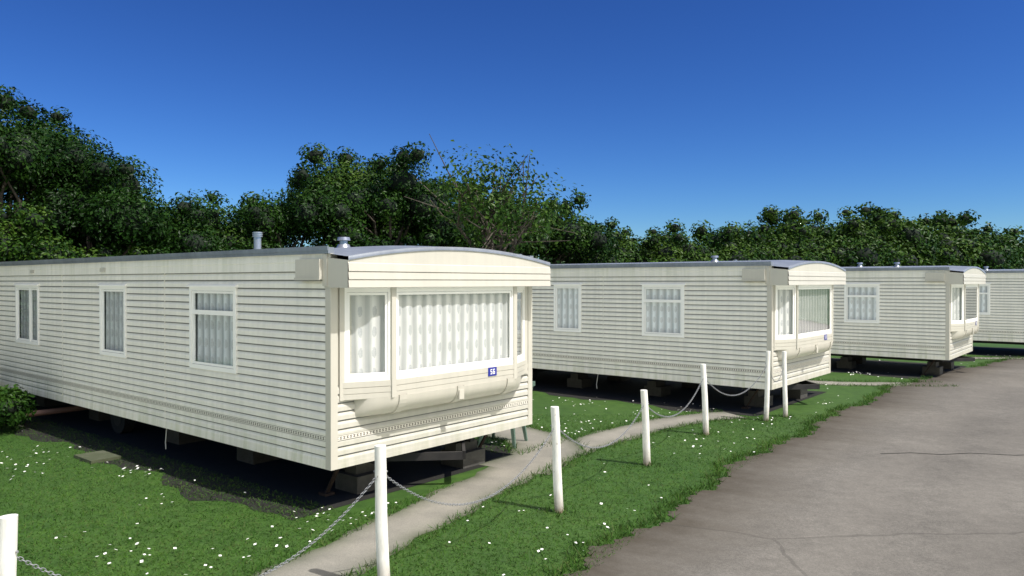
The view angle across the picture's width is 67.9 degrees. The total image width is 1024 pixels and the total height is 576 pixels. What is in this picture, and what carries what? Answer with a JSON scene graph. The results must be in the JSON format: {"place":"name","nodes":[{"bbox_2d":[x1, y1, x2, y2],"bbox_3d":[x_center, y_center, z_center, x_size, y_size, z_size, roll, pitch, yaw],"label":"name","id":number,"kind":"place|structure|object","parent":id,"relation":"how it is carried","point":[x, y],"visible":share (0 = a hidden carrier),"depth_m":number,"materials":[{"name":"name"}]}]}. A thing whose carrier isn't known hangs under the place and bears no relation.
{"place":"outdoors","nodes":[
{"label":"outdoors","id":0,"kind":"place"},
{"bbox_2d":[251,412,744,575],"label":"path","id":1,"kind":"structure","parent":0,"point":[350,550],"depth_m":8.50,"materials":[{"name":"concrete"}]},
{"bbox_2d":[0,343,1023,575],"bbox_3d":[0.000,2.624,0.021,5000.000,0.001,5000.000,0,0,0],"label":"ground grass","id":2,"kind":"structure","parent":0,"point":[543,403],"depth_m":9.01,"materials":[{"name":"green plant"}]},
{"bbox_2d":[0,514,18,575],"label":"post","id":3,"kind":"object","parent":2,"relation":"on","point":[9,551],"visible":1,"depth_m":4.58,"materials":[{"name":"white paint"}]},
{"bbox_2d":[0,384,38,429],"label":"bush","id":4,"kind":"object","parent":2,"relation":"on","point":[13,405],"visible":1,"depth_m":13.15,"materials":[{"name":"green plant"}]},
{"bbox_2d":[0,99,112,232],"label":"tree","id":5,"kind":"object","parent":2,"relation":"on","point":[26,160],"visible":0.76,"depth_m":22.57,"materials":[{"name":"green plant"}]},
{"bbox_2d":[0,201,125,261],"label":"tree","id":6,"kind":"object","parent":2,"relation":"on","point":[15,245],"visible":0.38,"depth_m":20.03,"materials":[{"name":"green plant"}]},
{"bbox_2d":[0,84,163,238],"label":"tree","id":7,"kind":"object","parent":2,"relation":"on","point":[57,118],"visible":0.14,"depth_m":25.71,"materials":[{"name":"green plant"}]},
{"bbox_2d":[15,152,187,257],"bbox_3d":[-12.886,-0.746,22.946,5.367,6.784,5.799,0,0,0],"label":"tree","id":8,"kind":"object","parent":2,"relation":"on","point":[122,215],"visible":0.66,"depth_m":22.71,"materials":[{"name":"green plant"}]},
{"bbox_2d":[65,244,173,258],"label":"tree","id":9,"kind":"object","parent":2,"relation":"on","point":[105,250],"visible":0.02,"depth_m":21.94,"materials":[{"name":"green plant"}]},
{"bbox_2d":[3,189,239,255],"bbox_3d":[-14.225,-0.962,27.761,8.932,7.145,7.153,0,1,-39],"label":"tree","id":10,"kind":"object","parent":2,"relation":"on","point":[198,199],"visible":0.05,"depth_m":28.78,"materials":[{"name":"green plant"}]},
{"bbox_2d":[105,195,284,255],"bbox_3d":[-10.536,-0.194,24.910,6.537,5.643,4.679,0,1,-37],"label":"tree","id":11,"kind":"object","parent":2,"relation":"on","point":[189,240],"visible":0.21,"depth_m":24.22,"materials":[{"name":"green plant"}]},
{"bbox_2d":[227,244,268,250],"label":"tree","id":12,"kind":"object","parent":2,"relation":"on","point":[233,247],"visible":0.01,"depth_m":22.90,"materials":[{"name":"green plant"}]},
{"bbox_2d":[14,396,511,519],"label":"soil","id":13,"kind":"structure","parent":2,"relation":"on","point":[304,483],"depth_m":10.75,"materials":[{"name":"brown soil"}]},
{"bbox_2d":[74,450,120,463],"bbox_3d":[-6.163,2.512,11.311,0.620,0.045,0.420,0,1,40],"label":"paving slab","id":14,"kind":"object","parent":13,"relation":"on","point":[97,456],"depth_m":11.24,"materials":[{"name":"concrete"}]},
{"bbox_2d":[0,232,550,496],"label":"caravan","id":15,"kind":"object","parent":13,"relation":"on","point":[344,354],"visible":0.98,"depth_m":9.97,"materials":[{"name":"paint"}]},
{"bbox_2d":[203,190,325,250],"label":"tree","id":16,"kind":"object","parent":2,"relation":"on","point":[238,238],"visible":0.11,"depth_m":29.56,"materials":[{"name":"green plant"}]},
{"bbox_2d":[233,163,373,247],"bbox_3d":[-7.575,-0.909,28.283,5.223,7.024,4.856,0,0,-19],"label":"tree","id":17,"kind":"object","parent":2,"relation":"on","point":[306,216],"visible":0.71,"depth_m":26.86,"materials":[{"name":"green plant"}]},
{"bbox_2d":[263,142,408,246],"bbox_3d":[-7.584,-1.845,32.981,7.432,8.839,6.317,0,1,-27],"label":"tree","id":18,"kind":"object","parent":2,"relation":"on","point":[339,175],"visible":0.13,"depth_m":32.21,"materials":[{"name":"green plant"}]},
{"bbox_2d":[325,227,393,247],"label":"tree","id":19,"kind":"object","parent":2,"relation":"on","point":[356,237],"visible":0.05,"depth_m":26.61,"materials":[{"name":"green plant"}]},
{"bbox_2d":[373,444,389,575],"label":"post","id":20,"kind":"object","parent":2,"relation":"on","point":[381,532],"visible":1,"depth_m":6.44,"materials":[{"name":"white paint"}]},
{"bbox_2d":[17,477,376,575],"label":"chain","id":21,"kind":"object","parent":20,"relation":"hanging from","point":[306,547],"visible":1,"depth_m":5.95,"materials":[{"name":"silver metal"}]},
{"bbox_2d":[387,429,553,505],"bbox_3d":[-0.312,1.840,7.585,0.025,0.581,2.742,0,1,36],"label":"chain","id":22,"kind":"object","parent":20,"relation":"hanging from","point":[476,501],"visible":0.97,"depth_m":7.50,"materials":[{"name":"silver metal"}]},
{"bbox_2d":[310,141,458,245],"bbox_3d":[-4.757,-1.456,29.573,4.626,8.105,6.006,0,1,41],"label":"tree","id":23,"kind":"object","parent":2,"relation":"on","point":[395,189],"visible":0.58,"depth_m":28.78,"materials":[{"name":"green plant"}]},
{"bbox_2d":[356,174,458,246],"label":"tree","id":24,"kind":"object","parent":2,"relation":"on","point":[383,231],"visible":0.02,"depth_m":34.19,"materials":[{"name":"green plant"}]},
{"bbox_2d":[0,414,839,575],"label":"grass","id":25,"kind":"structure","parent":2,"relation":"on","point":[178,525],"depth_m":8.47,"materials":[{"name":"green plant"}]},
{"bbox_2d":[388,228,452,246],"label":"tree","id":26,"kind":"object","parent":2,"relation":"on","point":[429,239],"visible":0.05,"depth_m":28.11,"materials":[{"name":"green plant"}]},
{"bbox_2d":[392,182,479,247],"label":"tree","id":27,"kind":"object","parent":2,"relation":"on","point":[449,238],"visible":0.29,"depth_m":30.03,"materials":[{"name":"green plant"}]},
{"bbox_2d":[404,134,584,256],"bbox_3d":[-0.548,-0.729,20.812,4.974,6.790,5.492,0,0,0],"label":"sparse tree","id":28,"kind":"object","parent":2,"relation":"on","point":[488,231],"visible":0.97,"depth_m":20.09,"materials":[{"name":"green plant"}]},
{"bbox_2d":[451,180,540,218],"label":"tree","id":29,"kind":"object","parent":2,"relation":"on","point":[503,197],"visible":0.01,"depth_m":37.08,"materials":[{"name":"green plant"}]},
{"bbox_2d":[0,354,1004,575],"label":"daisies","id":30,"kind":"object","parent":2,"relation":"on","point":[276,545],"visible":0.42,"depth_m":8.76,"materials":[{"name":"white plant"}]},
{"bbox_2d":[447,186,560,255],"bbox_3d":[-0.662,-0.994,33.671,6.014,7.119,4.578,0,0,0],"label":"tree","id":31,"kind":"object","parent":2,"relation":"on","point":[480,243],"visible":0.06,"depth_m":33.52,"materials":[{"name":"green plant"}]},
{"bbox_2d":[478,381,534,447],"bbox_3d":[-0.075,2.027,12.340,0.767,0.998,0.630,0,0,20],"label":"garden chair","id":32,"kind":"object","parent":2,"relation":"on","point":[513,433],"visible":0.05,"depth_m":12.18,"materials":[{"name":"plastic"}]},
{"bbox_2d":[531,255,564,263],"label":"tree","id":33,"kind":"object","parent":2,"relation":"on","point":[544,259],"visible":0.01,"depth_m":31.56,"materials":[{"name":"green plant"}]},
{"bbox_2d":[550,406,563,512],"bbox_3d":[0.523,2.077,8.678,0.172,1.456,0.113,0,0,0],"label":"post","id":34,"kind":"object","parent":2,"relation":"on","point":[555,425],"visible":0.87,"depth_m":8.64,"materials":[{"name":"white paint"}]},
{"bbox_2d":[560,406,642,448],"bbox_3d":[1.196,1.802,9.781,0.025,0.489,2.614,0,1,33],"label":"chain","id":35,"kind":"object","parent":34,"relation":"hanging from","point":[597,447],"visible":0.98,"depth_m":9.67,"materials":[{"name":"grey metal"}]},
{"bbox_2d":[513,200,601,257],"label":"tree","id":36,"kind":"object","parent":2,"relation":"on","point":[571,212],"visible":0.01,"depth_m":40.53,"materials":[{"name":"green plant"}]},
{"bbox_2d":[515,191,621,263],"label":"tree","id":37,"kind":"object","parent":2,"relation":"on","point":[595,242],"visible":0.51,"depth_m":34.34,"materials":[{"name":"green plant"}]},
{"bbox_2d":[534,216,629,263],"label":"tree","id":38,"kind":"object","parent":2,"relation":"on","point":[576,259],"visible":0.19,"depth_m":37.65,"materials":[{"name":"green plant"}]},
{"bbox_2d":[594,222,655,262],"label":"tree","id":39,"kind":"object","parent":2,"relation":"on","point":[628,250],"visible":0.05,"depth_m":40.94,"materials":[{"name":"green plant"}]},
{"bbox_2d":[640,390,650,465],"bbox_3d":[1.921,2.120,10.890,0.174,1.336,0.108,0,0,-23],"label":"post","id":40,"kind":"object","parent":2,"relation":"on","point":[644,403],"visible":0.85,"depth_m":10.85,"materials":[{"name":"white paint"}]},
{"bbox_2d":[621,230,672,257],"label":"tree","id":41,"kind":"object","parent":2,"relation":"on","point":[637,241],"visible":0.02,"depth_m":45.13,"materials":[{"name":"green plant"}]},
{"bbox_2d":[611,228,690,262],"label":"tree","id":42,"kind":"object","parent":2,"relation":"on","point":[661,258],"visible":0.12,"depth_m":40.28,"materials":[{"name":"green plant"}]},
{"bbox_2d":[636,218,713,250],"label":"tree","id":43,"kind":"object","parent":2,"relation":"on","point":[699,231],"visible":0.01,"depth_m":46.64,"materials":[{"name":"green plant"}]},
{"bbox_2d":[532,370,825,415],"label":"soil","id":44,"kind":"structure","parent":2,"relation":"on","point":[554,383],"depth_m":17.72,"materials":[{"name":"brown soil"}]},
{"bbox_2d":[520,254,845,408],"bbox_3d":[1.474,0.782,20.043,12.768,3.367,4.176,0,1,40],"label":"caravan","id":45,"kind":"object","parent":44,"relation":"on","point":[727,323],"visible":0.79,"depth_m":16.40,"materials":[{"name":"paint"}]},
{"bbox_2d":[642,228,732,261],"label":"tree","id":46,"kind":"object","parent":2,"relation":"on","point":[687,249],"visible":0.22,"depth_m":40.86,"materials":[{"name":"green plant"}]},
{"bbox_2d":[700,364,708,434],"bbox_3d":[3.320,2.037,13.084,0.167,1.466,0.106,0,0,20],"label":"post","id":47,"kind":"object","parent":2,"relation":"on","point":[703,376],"visible":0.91,"depth_m":13.05,"materials":[{"name":"white paint"}]},
{"bbox_2d":[648,379,702,417],"bbox_3d":[2.598,1.768,11.985,0.025,0.473,2.638,0,1,32],"label":"chain","id":48,"kind":"object","parent":47,"relation":"attached to","point":[681,410],"visible":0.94,"depth_m":12.10,"materials":[{"name":"grey metal"}]},
{"bbox_2d":[674,225,773,261],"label":"tree","id":49,"kind":"object","parent":2,"relation":"on","point":[714,241],"visible":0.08,"depth_m":42.89,"materials":[{"name":"green plant"}]},
{"bbox_2d":[702,228,782,254],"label":"tree","id":50,"kind":"object","parent":2,"relation":"on","point":[719,231],"visible":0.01,"depth_m":50.34,"materials":[{"name":"green plant"}]},
{"bbox_2d":[710,221,800,259],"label":"tree","id":51,"kind":"object","parent":2,"relation":"on","point":[763,229],"visible":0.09,"depth_m":46.65,"materials":[{"name":"green plant"}]},
{"bbox_2d":[763,351,770,419],"bbox_3d":[4.812,1.972,14.366,0.145,1.576,0.096,0,0,0],"label":"post","id":52,"kind":"object","parent":2,"relation":"on","point":[767,389],"visible":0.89,"depth_m":14.33,"materials":[{"name":"white paint"}]},
{"bbox_2d":[708,365,766,395],"bbox_3d":[4.067,1.683,13.729,2.004,0.517,0.026,0,1,-40],"label":"chain","id":53,"kind":"object","parent":52,"relation":"hanging from","point":[744,391],"visible":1,"depth_m":13.79,"materials":[{"name":"grey metal"}]},
{"bbox_2d":[750,255,784,259],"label":"tree","id":54,"kind":"object","parent":2,"relation":"on","point":[766,258],"visible":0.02,"depth_m":43.76,"materials":[{"name":"green plant"}]},
{"bbox_2d":[708,204,830,249],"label":"tree","id":55,"kind":"object","parent":2,"relation":"on","point":[770,215],"visible":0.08,"depth_m":52.90,"materials":[{"name":"green plant"}]},
{"bbox_2d":[782,351,787,416],"bbox_3d":[5.314,1.994,14.803,0.120,1.526,0.094,0,1,45],"label":"post","id":56,"kind":"object","parent":2,"relation":"on","point":[784,382],"visible":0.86,"depth_m":14.77,"materials":[{"name":"white paint"}]},
{"bbox_2d":[757,219,827,261],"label":"tree","id":57,"kind":"object","parent":2,"relation":"on","point":[787,247],"visible":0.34,"depth_m":48.17,"materials":[{"name":"green plant"}]},
{"bbox_2d":[760,208,843,238],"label":"tree","id":58,"kind":"object","parent":2,"relation":"on","point":[817,217],"visible":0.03,"depth_m":58.61,"materials":[{"name":"green plant"}]},
{"bbox_2d":[777,226,845,266],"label":"tree","id":59,"kind":"object","parent":2,"relation":"on","point":[826,233],"visible":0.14,"depth_m":50.55,"materials":[{"name":"green plant"}]},
{"bbox_2d":[800,250,829,261],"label":"tree","id":60,"kind":"object","parent":2,"relation":"on","point":[825,257],"visible":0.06,"depth_m":47.36,"materials":[{"name":"green plant"}]},
{"bbox_2d":[816,215,871,231],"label":"tree","id":61,"kind":"object","parent":2,"relation":"on","point":[839,225],"visible":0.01,"depth_m":61.10,"materials":[{"name":"green plant"}]},
{"bbox_2d":[829,251,859,266],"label":"tree","id":62,"kind":"object","parent":2,"relation":"on","point":[849,259],"depth_m":49.09,"materials":[{"name":"green plant"}]},
{"bbox_2d":[837,206,906,221],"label":"tree","id":63,"kind":"object","parent":2,"relation":"on","point":[845,212],"visible":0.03,"depth_m":66.54,"materials":[{"name":"green plant"}]},
{"bbox_2d":[815,213,934,266],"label":"tree","id":64,"kind":"object","parent":2,"relation":"on","point":[871,250],"visible":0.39,"depth_m":51.85,"materials":[{"name":"green plant"}]},
{"bbox_2d":[854,245,899,266],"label":"tree","id":65,"kind":"object","parent":2,"relation":"on","point":[893,250],"visible":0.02,"depth_m":50.80,"materials":[{"name":"green plant"}]},
{"bbox_2d":[835,201,941,263],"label":"tree","id":66,"kind":"object","parent":2,"relation":"on","point":[910,234],"visible":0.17,"depth_m":55.20,"materials":[{"name":"green plant"}]},
{"bbox_2d":[831,358,966,378],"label":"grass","id":67,"kind":"structure","parent":2,"relation":"on","point":[907,370],"depth_m":22.78,"materials":[{"name":"green plant"}]},
{"bbox_2d":[733,260,985,374],"bbox_3d":[8.224,0.737,25.703,12.768,3.367,4.176,0,1,40],"label":"caravan","id":68,"kind":"object","parent":67,"relation":"on","point":[897,311],"visible":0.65,"depth_m":21.53,"materials":[{"name":"paint"}]},
{"bbox_2d":[872,217,969,265],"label":"tree","id":69,"kind":"object","parent":2,"relation":"on","point":[938,248],"visible":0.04,"depth_m":59.39,"materials":[{"name":"green plant"}]},
{"bbox_2d":[901,219,949,231],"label":"tree","id":70,"kind":"object","parent":2,"relation":"on","point":[934,226],"visible":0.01,"depth_m":69.23,"materials":[{"name":"green plant"}]},
{"bbox_2d":[917,247,963,265],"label":"tree","id":71,"kind":"object","parent":2,"relation":"on","point":[945,255],"visible":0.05,"depth_m":54.63,"materials":[{"name":"green plant"}]},
{"bbox_2d":[906,209,995,247],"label":"tree","id":72,"kind":"object","parent":2,"relation":"on","point":[938,212],"visible":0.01,"depth_m":74.07,"materials":[{"name":"green plant"}]},
{"bbox_2d":[914,211,1021,268],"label":"tree","id":73,"kind":"object","parent":2,"relation":"on","point":[976,252],"visible":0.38,"depth_m":61.43,"materials":[{"name":"green plant"}]},
{"bbox_2d":[966,346,1023,356],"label":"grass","id":74,"kind":"structure","parent":2,"relation":"on","point":[997,351],"depth_m":28.68,"materials":[{"name":"green plant"}]},
{"bbox_2d":[973,266,1023,344],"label":"caravan","id":75,"kind":"object","parent":74,"relation":"on","point":[1001,306],"visible":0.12,"depth_m":27.16,"materials":[{"name":"paint"}]},
{"bbox_2d":[967,222,1023,262],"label":"tree","id":76,"kind":"object","parent":2,"relation":"on","point":[987,229],"visible":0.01,"depth_m":76.85,"materials":[{"name":"green plant"}]},
{"bbox_2d":[972,234,1023,267],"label":"tree","id":77,"kind":"object","parent":2,"relation":"on","point":[1005,247],"visible":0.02,"depth_m":69.29,"materials":[{"name":"green plant"}]},
{"bbox_2d":[995,225,1023,250],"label":"tree","id":78,"kind":"object","parent":2,"relation":"on","point":[1016,230],"depth_m":82.30,"materials":[{"name":"green plant"}]},
{"bbox_2d":[998,236,1023,267],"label":"tree","id":79,"kind":"object","parent":2,"relation":"on","point":[1021,259],"visible":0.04,"depth_m":75.63,"materials":[{"name":"green plant"}]},
{"bbox_2d":[1006,265,1021,268],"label":"tree","id":80,"kind":"object","parent":2,"relation":"on","point":[1013,267],"visible":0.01,"depth_m":63.84,"materials":[{"name":"green plant"}]},
{"bbox_2d":[0,0,1023,258],"label":"sky","id":81,"kind":"structure","parent":0,"point":[717,112],"materials":[{"name":"blue"}]},
{"bbox_2d":[479,426,584,474],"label":"path","id":82,"kind":"structure","parent":0,"point":[514,460],"depth_m":11.69,"materials":[{"name":"concrete"}]},
{"bbox_2d":[563,358,1023,575],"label":"road","id":83,"kind":"structure","parent":0,"point":[840,495],"depth_m":9.06,"materials":[{"name":"grey asphalt"}]},
{"bbox_2d":[880,452,1005,454],"bbox_3d":[7.252,2.520,11.547,3.308,0.001,0.148,0,0,2],"label":"road crack","id":84,"kind":"object","parent":83,"relation":"on","point":[942,454],"visible":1,"depth_m":11.58,"materials":[{"name":"grey asphalt"}]},
{"bbox_2d":[806,380,916,385],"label":"path","id":85,"kind":"structure","parent":0,"point":[847,383],"depth_m":19.62,"materials":[{"name":"concrete"}]},
{"bbox_2d":[974,357,1019,358],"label":"path","id":86,"kind":"structure","parent":0,"point":[991,357],"depth_m":26.37,"materials":[{"name":"concrete"}]}
]}

